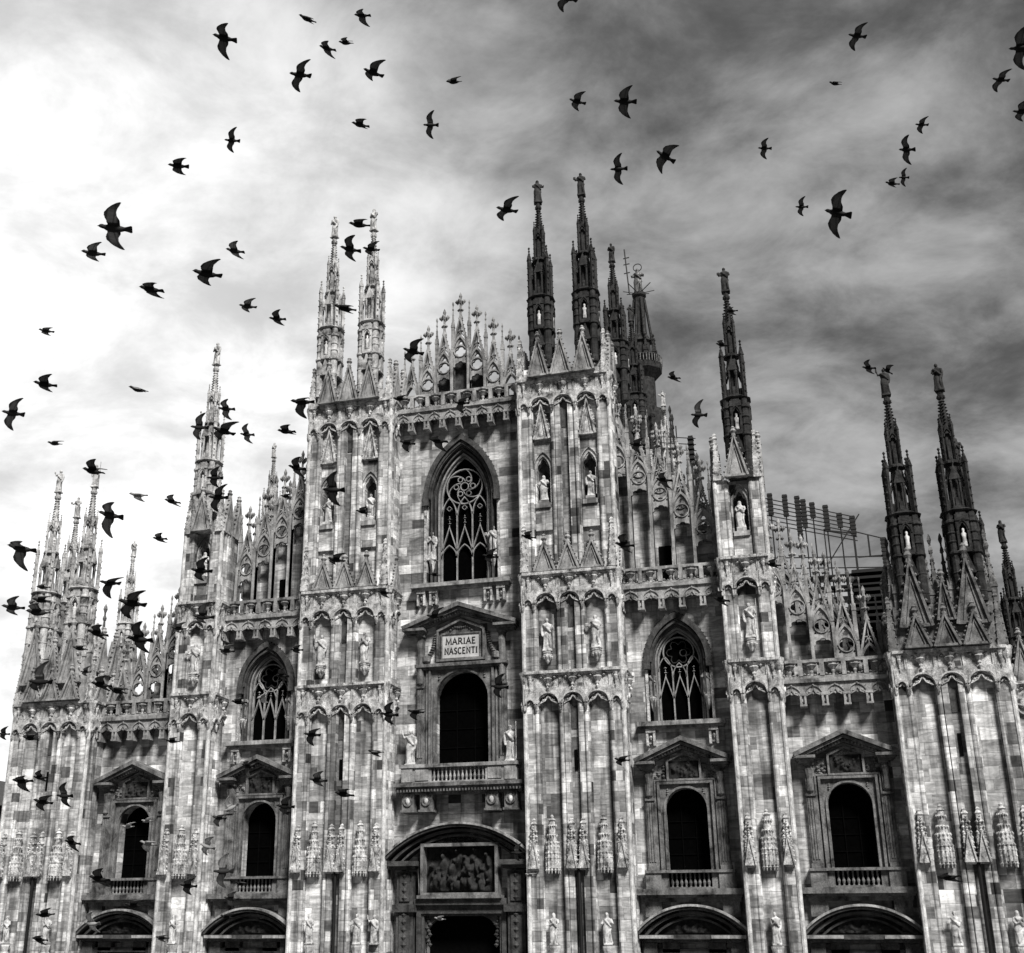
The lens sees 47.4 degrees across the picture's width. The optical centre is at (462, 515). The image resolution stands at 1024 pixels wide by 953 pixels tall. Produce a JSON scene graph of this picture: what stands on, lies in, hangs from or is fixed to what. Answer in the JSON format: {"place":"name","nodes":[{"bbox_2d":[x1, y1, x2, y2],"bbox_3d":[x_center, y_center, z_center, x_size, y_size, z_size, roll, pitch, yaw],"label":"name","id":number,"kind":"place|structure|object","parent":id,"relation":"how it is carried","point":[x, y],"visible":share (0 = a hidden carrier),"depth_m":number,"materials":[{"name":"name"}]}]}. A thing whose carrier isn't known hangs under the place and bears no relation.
{"place":"outdoors","nodes":[
{"label":"outdoors","id":0,"kind":"place"},
{"bbox_2d":[1,596,24,614],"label":"pigeon","id":1,"kind":"object","parent":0,"point":[11,606],"visible":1,"depth_m":18.98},
{"bbox_2d":[2,398,24,430],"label":"pigeon","id":2,"kind":"object","parent":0,"point":[12,413],"visible":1,"depth_m":19.01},
{"bbox_2d":[8,541,36,570],"bbox_3d":[-5.478,0.433,14.422,0.370,0.162,0.614,10,-41,-4],"label":"pigeon","id":3,"kind":"object","parent":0,"point":[19,555],"visible":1,"depth_m":14.46,"materials":[{"name":"black"}]},
{"bbox_2d":[12,775,33,791],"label":"pigeon","id":4,"kind":"object","parent":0,"point":[21,781],"visible":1,"depth_m":20.51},
{"bbox_2d":[26,603,53,615],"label":"pigeon","id":5,"kind":"object","parent":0,"point":[35,610],"visible":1,"depth_m":16.21,"materials":[{"name":"black"}]},
{"bbox_2d":[29,661,52,690],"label":"pigeon","id":6,"kind":"object","parent":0,"point":[39,677],"visible":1,"depth_m":17.73,"materials":[{"name":"black"}]},
{"bbox_2d":[33,795,53,810],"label":"pigeon","id":7,"kind":"object","parent":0,"point":[41,801],"visible":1,"depth_m":21.63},
{"bbox_2d":[33,374,56,391],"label":"pigeon","id":8,"kind":"object","parent":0,"point":[43,383],"visible":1,"depth_m":18.53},
{"bbox_2d":[56,782,73,806],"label":"pigeon","id":9,"kind":"object","parent":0,"point":[63,796],"visible":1,"depth_m":24.36,"materials":[{"name":"black"}]},
{"bbox_2d":[84,911,100,931],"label":"pigeon","id":10,"kind":"object","parent":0,"point":[91,923],"visible":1,"depth_m":24.34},
{"bbox_2d":[82,242,105,260],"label":"pigeon","id":11,"kind":"object","parent":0,"point":[91,252],"visible":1,"depth_m":18.09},
{"bbox_2d":[83,459,106,473],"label":"pigeon","id":12,"kind":"object","parent":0,"point":[91,468],"visible":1,"depth_m":18.10,"materials":[{"name":"black"}]},
{"bbox_2d":[87,624,108,639],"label":"pigeon","id":13,"kind":"object","parent":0,"point":[96,631],"visible":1,"depth_m":19.46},
{"bbox_2d":[89,868,110,886],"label":"pigeon","id":14,"kind":"object","parent":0,"point":[98,876],"visible":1,"depth_m":18.54,"materials":[{"name":"black"}]},
{"bbox_2d":[91,675,112,690],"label":"pigeon","id":15,"kind":"object","parent":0,"point":[99,682],"visible":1,"depth_m":19.47,"materials":[{"name":"black"}]},
{"bbox_2d":[98,502,123,537],"bbox_3d":[-4.920,0.009,16.219,0.370,0.162,0.614,12,-58,-2],"label":"pigeon","id":16,"kind":"object","parent":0,"point":[109,517],"visible":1,"depth_m":16.24,"materials":[{"name":"black"}]},
{"bbox_2d":[100,577,123,598],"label":"pigeon","id":17,"kind":"object","parent":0,"point":[108,585],"visible":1,"depth_m":19.50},
{"bbox_2d":[97,202,132,249],"bbox_3d":[-3.762,-3.104,12.580,0.370,0.095,0.657,3,-37,-10],"label":"pigeon","id":18,"kind":"object","parent":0,"point":[113,228],"visible":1,"depth_m":12.55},
{"bbox_2d":[118,590,146,618],"bbox_3d":[-4.260,1.130,15.002,0.370,0.095,0.658,11,-43,-28],"label":"pigeon","id":19,"kind":"object","parent":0,"point":[131,602],"visible":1,"depth_m":14.97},
{"bbox_2d":[127,621,153,652],"bbox_3d":[-4.332,1.655,15.601,0.370,0.103,0.650,5,-47,2],"label":"pigeon","id":20,"kind":"object","parent":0,"point":[138,639],"visible":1,"depth_m":15.57,"materials":[{"name":"black"}]},
{"bbox_2d":[139,282,164,298],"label":"pigeon","id":21,"kind":"object","parent":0,"point":[148,288],"visible":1,"depth_m":16.21,"materials":[{"name":"black"}]},
{"bbox_2d":[168,158,188,174],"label":"pigeon","id":22,"kind":"object","parent":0,"point":[177,165],"visible":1,"depth_m":20.50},
{"bbox_2d":[179,878,196,894],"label":"pigeon","id":23,"kind":"object","parent":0,"point":[187,885],"visible":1,"depth_m":24.35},
{"bbox_2d":[190,413,208,439],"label":"pigeon","id":24,"kind":"object","parent":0,"point":[199,427],"visible":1,"depth_m":22.92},
{"bbox_2d":[191,557,212,580],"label":"pigeon","id":25,"kind":"object","parent":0,"point":[200,570],"visible":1,"depth_m":19.46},
{"bbox_2d":[192,602,214,622],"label":"pigeon","id":26,"kind":"object","parent":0,"point":[202,616],"visible":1,"depth_m":19.46,"materials":[{"name":"black"}]},
{"bbox_2d":[192,259,222,285],"bbox_3d":[-3.171,-2.998,14.445,0.370,0.095,0.607,4,-23,-23],"label":"pigeon","id":27,"kind":"object","parent":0,"point":[205,273],"visible":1,"depth_m":14.40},
{"bbox_2d":[200,836,215,855],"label":"pigeon","id":28,"kind":"object","parent":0,"point":[206,846],"visible":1,"depth_m":25.98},
{"bbox_2d":[206,466,222,486],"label":"pigeon","id":29,"kind":"object","parent":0,"point":[214,477],"visible":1,"depth_m":25.97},
{"bbox_2d":[208,484,228,511],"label":"pigeon","id":30,"kind":"object","parent":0,"point":[217,497],"visible":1,"depth_m":20.51,"materials":[{"name":"black"}]},
{"bbox_2d":[213,853,233,887],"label":"pigeon","id":31,"kind":"object","parent":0,"point":[223,870],"visible":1,"depth_m":20.53,"materials":[{"name":"grey"}]},
{"bbox_2d":[212,23,236,59],"bbox_3d":[-3.472,-6.949,16.950,0.370,0.112,0.644,12,-30,-2],"label":"pigeon","id":32,"kind":"object","parent":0,"point":[223,38],"visible":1,"depth_m":16.94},
{"bbox_2d":[213,421,238,439],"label":"pigeon","id":33,"kind":"object","parent":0,"point":[224,428],"visible":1,"depth_m":17.68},
{"bbox_2d":[218,399,234,419],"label":"pigeon","id":34,"kind":"object","parent":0,"point":[225,408],"visible":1,"depth_m":24.35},
{"bbox_2d":[225,127,239,152],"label":"pigeon","id":35,"kind":"object","parent":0,"point":[231,140],"visible":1,"depth_m":26.87,"materials":[{"name":"black"}]},
{"bbox_2d":[226,241,244,258],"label":"pigeon","id":36,"kind":"object","parent":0,"point":[233,250],"visible":1,"depth_m":21.63,"materials":[{"name":"black"}]},
{"bbox_2d":[276,795,294,814],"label":"pigeon","id":37,"kind":"object","parent":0,"point":[284,806],"visible":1,"depth_m":22.91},
{"bbox_2d":[288,457,306,477],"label":"pigeon","id":38,"kind":"object","parent":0,"point":[296,467],"visible":1,"depth_m":21.63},
{"bbox_2d":[290,59,311,91],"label":"pigeon","id":39,"kind":"object","parent":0,"point":[299,74],"visible":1,"depth_m":18.54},
{"bbox_2d":[291,397,314,418],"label":"pigeon","id":40,"kind":"object","parent":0,"point":[301,403],"visible":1,"depth_m":17.75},
{"bbox_2d":[303,728,320,745],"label":"pigeon","id":41,"kind":"object","parent":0,"point":[311,734],"visible":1,"depth_m":24.36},
{"bbox_2d":[310,771,326,786],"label":"pigeon","id":42,"kind":"object","parent":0,"point":[317,779],"visible":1,"depth_m":22.91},
{"bbox_2d":[322,471,344,505],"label":"pigeon","id":43,"kind":"object","parent":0,"point":[333,490],"visible":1,"depth_m":18.55,"materials":[{"name":"black"}]},
{"bbox_2d":[340,235,360,261],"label":"pigeon","id":44,"kind":"object","parent":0,"point":[349,249],"visible":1,"depth_m":19.46,"materials":[{"name":"black"}]},
{"bbox_2d":[354,9,370,26],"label":"pigeon","id":45,"kind":"object","parent":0,"point":[361,15],"visible":1,"depth_m":24.36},
{"bbox_2d":[364,59,385,80],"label":"pigeon","id":46,"kind":"object","parent":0,"point":[371,72],"visible":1,"depth_m":19.45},
{"bbox_2d":[380,702,398,724],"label":"pigeon","id":47,"kind":"object","parent":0,"point":[388,714],"visible":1,"depth_m":22.91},
{"bbox_2d":[403,338,423,362],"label":"pigeon","id":48,"kind":"object","parent":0,"point":[411,352],"visible":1,"depth_m":19.46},
{"bbox_2d":[423,110,438,138],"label":"pigeon","id":49,"kind":"object","parent":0,"point":[429,124],"visible":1,"depth_m":26.88,"materials":[{"name":"black"}]},
{"bbox_2d":[429,436,448,451],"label":"pigeon","id":50,"kind":"object","parent":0,"point":[437,442],"visible":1,"depth_m":20.50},
{"bbox_2d":[491,673,508,697],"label":"pigeon","id":51,"kind":"object","parent":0,"point":[498,686],"visible":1,"depth_m":22.92,"materials":[{"name":"black"}]},
{"bbox_2d":[496,196,518,220],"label":"pigeon","id":52,"kind":"object","parent":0,"point":[506,208],"visible":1,"depth_m":18.53,"materials":[{"name":"black"}]},
{"bbox_2d":[0,195,1023,952],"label":"cathedral","id":53,"kind":"structure","parent":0,"point":[810,779],"depth_m":76.52,"materials":[{"name":"stone"}]},
{"bbox_2d":[0,916,10,943],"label":"statue","id":54,"kind":"object","parent":53,"relation":"on","point":[6,923],"visible":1,"depth_m":79.43,"materials":[{"name":"stone"}]},
{"bbox_2d":[42,916,51,943],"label":"statue","id":55,"kind":"object","parent":53,"relation":"on","point":[47,923],"visible":0.86,"depth_m":78.62,"materials":[{"name":"stone"}]},
{"bbox_2d":[54,470,64,493],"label":"statue","id":56,"kind":"object","parent":53,"relation":"attached to","point":[60,479],"visible":1,"depth_m":91.05,"materials":[{"name":"stone"}]},
{"bbox_2d":[81,760,164,917],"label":"pedimented window","id":57,"kind":"structure","parent":53,"relation":"in","point":[138,880],"depth_m":81.66,"materials":[{"name":"stone"}]},
{"bbox_2d":[167,915,177,943],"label":"statue","id":58,"kind":"object","parent":53,"relation":"on","point":[173,922],"visible":1,"depth_m":76.09,"materials":[{"name":"stone"}]},
{"bbox_2d":[185,643,200,675],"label":"statue","id":59,"kind":"object","parent":53,"relation":"attached to","point":[195,651],"visible":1,"depth_m":82.17,"materials":[{"name":"stone"}]},
{"bbox_2d":[212,343,220,365],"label":"statue","id":60,"kind":"object","parent":53,"relation":"attached to","point":[217,350],"visible":1,"depth_m":90.64,"materials":[{"name":"stone"}]},
{"bbox_2d":[206,754,292,918],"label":"pedimented window","id":61,"kind":"structure","parent":53,"relation":"in","point":[269,829],"depth_m":79.09,"materials":[{"name":"stone"}]},
{"bbox_2d":[223,640,294,764],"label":"gothic window","id":62,"kind":"structure","parent":53,"relation":"in","point":[266,726],"depth_m":82.46,"materials":[{"name":"stone"}]},
{"bbox_2d":[302,914,313,944],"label":"statue","id":63,"kind":"object","parent":53,"relation":"on","point":[309,923],"visible":1,"depth_m":73.51,"materials":[{"name":"stone"}]},
{"bbox_2d":[313,635,327,666],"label":"statue","id":64,"kind":"object","parent":53,"relation":"on","point":[322,646],"visible":1,"depth_m":79.61,"materials":[{"name":"stone"}]},
{"bbox_2d":[322,498,332,522],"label":"statue","id":65,"kind":"object","parent":53,"relation":"on","point":[328,505],"visible":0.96,"depth_m":83.38,"materials":[{"name":"stone"}]},
{"bbox_2d":[330,216,338,238],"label":"statue","id":66,"kind":"object","parent":53,"relation":"attached to","point":[335,224],"visible":1,"depth_m":91.31,"materials":[{"name":"stone"}]},
{"bbox_2d":[349,914,361,944],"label":"statue","id":67,"kind":"object","parent":53,"relation":"on","point":[356,922],"visible":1,"depth_m":72.69,"materials":[{"name":"stone"}]},
{"bbox_2d":[359,631,370,663],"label":"statue","id":68,"kind":"object","parent":53,"relation":"on","point":[365,640],"visible":1,"depth_m":78.76,"materials":[{"name":"stone"}]},
{"bbox_2d":[366,490,375,518],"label":"statue","id":69,"kind":"object","parent":53,"relation":"on","point":[370,501],"visible":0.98,"depth_m":82.60,"materials":[{"name":"stone"}]},
{"bbox_2d":[367,915,378,944],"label":"statue","id":70,"kind":"object","parent":53,"relation":"attached to","point":[374,928],"visible":1,"depth_m":72.36,"materials":[{"name":"stone"}]},
{"bbox_2d":[369,209,378,232],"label":"statue","id":71,"kind":"object","parent":53,"relation":"attached to","point":[373,216],"visible":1,"depth_m":90.46,"materials":[{"name":"stone"}]},
{"bbox_2d":[402,730,416,764],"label":"statue","id":72,"kind":"object","parent":53,"relation":"on","point":[411,739],"visible":0.92,"depth_m":76.97,"materials":[{"name":"stone"}]},
{"bbox_2d":[427,533,437,561],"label":"statue","id":73,"kind":"object","parent":53,"relation":"on","point":[432,554],"visible":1,"depth_m":82.04,"materials":[{"name":"stone"}]},
{"bbox_2d":[393,601,524,813],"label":"pedimented window","id":74,"kind":"structure","parent":53,"relation":"in","point":[473,720],"depth_m":77.84,"materials":[{"name":"stone"}]},
{"bbox_2d":[410,433,511,606],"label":"gothic window","id":75,"kind":"structure","parent":53,"relation":"in","point":[462,488],"depth_m":82.66,"materials":[{"name":"stone"}]},
{"bbox_2d":[484,526,496,554],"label":"statue","id":76,"kind":"object","parent":53,"relation":"on","point":[493,533],"visible":0.77,"depth_m":80.90,"materials":[{"name":"stone"}]},
{"bbox_2d":[503,721,516,760],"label":"statue","id":77,"kind":"object","parent":53,"relation":"on","point":[509,742],"visible":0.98,"depth_m":75.21,"materials":[{"name":"stone"}]},
{"bbox_2d":[532,180,543,205],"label":"statue","id":78,"kind":"object","parent":53,"relation":"attached to","point":[537,186],"visible":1,"depth_m":87.03,"materials":[{"name":"stone"}]},
{"bbox_2d":[537,475,548,500],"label":"statue","id":79,"kind":"object","parent":53,"relation":"on","point":[543,482],"visible":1,"depth_m":79.23,"materials":[{"name":"stone"}]},
{"bbox_2d":[540,618,553,651],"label":"statue","id":80,"kind":"object","parent":53,"relation":"attached to","point":[545,629],"visible":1,"depth_m":75.48,"materials":[{"name":"stone"}]},
{"bbox_2d":[549,913,559,944],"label":"statue","id":81,"kind":"object","parent":53,"relation":"on","point":[553,922],"visible":1,"depth_m":69.37,"materials":[{"name":"stone"}]},
{"bbox_2d":[573,173,585,198],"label":"statue","id":82,"kind":"object","parent":53,"relation":"attached to","point":[580,179],"visible":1,"depth_m":86.20,"materials":[{"name":"stone"}]},
{"bbox_2d":[585,467,596,495],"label":"statue","id":83,"kind":"object","parent":53,"relation":"on","point":[589,480],"visible":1,"depth_m":78.43,"materials":[{"name":"stone"}]},
{"bbox_2d":[585,615,601,648],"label":"statue","id":84,"kind":"object","parent":53,"relation":"attached to","point":[595,624],"visible":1,"depth_m":74.63,"materials":[{"name":"stone"}]},
{"bbox_2d":[600,912,613,944],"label":"statue","id":85,"kind":"object","parent":53,"relation":"on","point":[606,921],"visible":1,"depth_m":68.52,"materials":[{"name":"stone"}]},
{"bbox_2d":[623,249,653,294],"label":"gilded statue","id":86,"kind":"object","parent":53,"relation":"on","point":[637,275],"visible":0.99,"depth_m":210.14,"materials":[{"name":"grey metal"}]},
{"bbox_2d":[648,672,656,697],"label":"statue","id":87,"kind":"object","parent":53,"relation":"on","point":[650,685],"visible":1,"depth_m":74.65,"materials":[{"name":"grey stone"}]},
{"bbox_2d":[659,426,696,514],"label":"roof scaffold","id":88,"kind":"object","parent":53,"relation":"on","point":[690,444],"visible":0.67,"depth_m":87.43,"materials":[{"name":"metal"}]},
{"bbox_2d":[637,611,725,746],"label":"gothic window","id":89,"kind":"structure","parent":53,"relation":"in","point":[677,654],"depth_m":74.86,"materials":[{"name":"stone"}]},
{"bbox_2d":[633,736,743,916],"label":"pedimented window","id":90,"kind":"structure","parent":53,"relation":"in","point":[699,868],"depth_m":71.43,"materials":[{"name":"stone"}]},
{"bbox_2d":[700,668,711,693],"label":"statue","id":91,"kind":"object","parent":53,"relation":"on","point":[708,682],"visible":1,"depth_m":73.74,"materials":[{"name":"grey stone"}]},
{"bbox_2d":[717,268,729,294],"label":"statue","id":92,"kind":"object","parent":53,"relation":"attached to","point":[723,274],"visible":1,"depth_m":80.45,"materials":[{"name":"stone"}]},
{"bbox_2d":[735,501,745,526],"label":"statue","id":93,"kind":"object","parent":53,"relation":"on","point":[740,509],"visible":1,"depth_m":74.82,"materials":[{"name":"stone"}]},
{"bbox_2d":[742,598,758,638],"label":"statue","id":94,"kind":"object","parent":53,"relation":"attached to","point":[748,612],"visible":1,"depth_m":72.11,"materials":[{"name":"stone"}]},
{"bbox_2d":[769,912,782,945],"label":"statue","id":95,"kind":"object","parent":53,"relation":"on","point":[775,922],"visible":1,"depth_m":66.01,"materials":[{"name":"stone"}]},
{"bbox_2d":[765,493,892,670],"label":"roof scaffold","id":96,"kind":"object","parent":53,"relation":"on","point":[869,579],"visible":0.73,"depth_m":82.79,"materials":[{"name":"metal"}]},
{"bbox_2d":[792,728,917,916],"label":"pedimented window","id":97,"kind":"structure","parent":53,"relation":"in","point":[854,833],"depth_m":68.90,"materials":[{"name":"stone"}]},
{"bbox_2d":[875,369,890,397],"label":"statue","id":98,"kind":"object","parent":53,"relation":"attached to","point":[884,381],"visible":0.98,"depth_m":74.97,"materials":[{"name":"stone"}]},
{"bbox_2d":[931,364,944,393],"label":"statue","id":99,"kind":"object","parent":53,"relation":"attached to","point":[936,372],"visible":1,"depth_m":74.10,"materials":[{"name":"stone"}]},
{"bbox_2d":[946,911,963,945],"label":"statue","id":100,"kind":"object","parent":53,"relation":"on","point":[954,920],"visible":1,"depth_m":63.50,"materials":[{"name":"stone"}]},
{"bbox_2d":[996,520,1007,543],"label":"statue","id":101,"kind":"object","parent":53,"relation":"attached to","point":[1000,526],"visible":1,"depth_m":76.29,"materials":[{"name":"stone"}]},
{"bbox_2d":[1012,910,1023,945],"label":"statue","id":102,"kind":"object","parent":53,"relation":"on","point":[1017,920],"visible":1,"depth_m":62.66,"materials":[{"name":"stone"}]},
{"bbox_2d":[0,0,1023,780],"label":"sky","id":103,"kind":"structure","parent":0,"point":[98,98],"materials":[{"name":"grey"}]},
{"bbox_2d":[569,91,585,110],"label":"pigeon","id":104,"kind":"object","parent":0,"point":[576,102],"visible":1,"depth_m":24.34,"materials":[{"name":"black"}]},
{"bbox_2d":[610,153,627,184],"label":"pigeon","id":105,"kind":"object","parent":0,"point":[618,169],"visible":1,"depth_m":24.35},
{"bbox_2d":[615,533,634,552],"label":"pigeon","id":106,"kind":"object","parent":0,"point":[623,544],"visible":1,"depth_m":20.48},
{"bbox_2d":[614,85,636,118],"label":"pigeon","id":107,"kind":"object","parent":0,"point":[624,101],"visible":1,"depth_m":18.54,"materials":[{"name":"black"}]},
{"bbox_2d":[656,145,678,173],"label":"pigeon","id":108,"kind":"object","parent":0,"point":[663,158],"visible":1,"depth_m":19.48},
{"bbox_2d":[691,399,707,427],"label":"pigeon","id":109,"kind":"object","parent":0,"point":[698,414],"visible":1,"depth_m":24.37,"materials":[{"name":"black"}]},
{"bbox_2d":[825,190,851,237],"bbox_3d":[4.827,-3.898,14.995,0.370,0.095,0.658,20,-47,29],"label":"pigeon","id":110,"kind":"object","parent":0,"point":[836,212],"visible":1,"depth_m":14.97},
{"bbox_2d":[848,22,867,50],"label":"pigeon","id":111,"kind":"object","parent":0,"point":[856,35],"visible":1,"depth_m":22.92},
{"bbox_2d":[899,135,915,164],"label":"pigeon","id":112,"kind":"object","parent":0,"point":[906,149],"visible":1,"depth_m":24.36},
{"bbox_2d":[992,69,1010,91],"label":"pigeon","id":113,"kind":"object","parent":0,"point":[1000,79],"visible":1,"depth_m":24.35,"materials":[{"name":"black"}]},
{"bbox_2d":[1009,27,1023,69],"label":"pigeon","id":114,"kind":"object","parent":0,"point":[1018,48],"visible":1,"depth_m":17.73,"materials":[{"name":"black"}]},
{"bbox_2d":[1013,101,1023,121],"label":"pigeon","id":115,"kind":"object","parent":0,"point":[1020,113],"visible":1,"depth_m":24.36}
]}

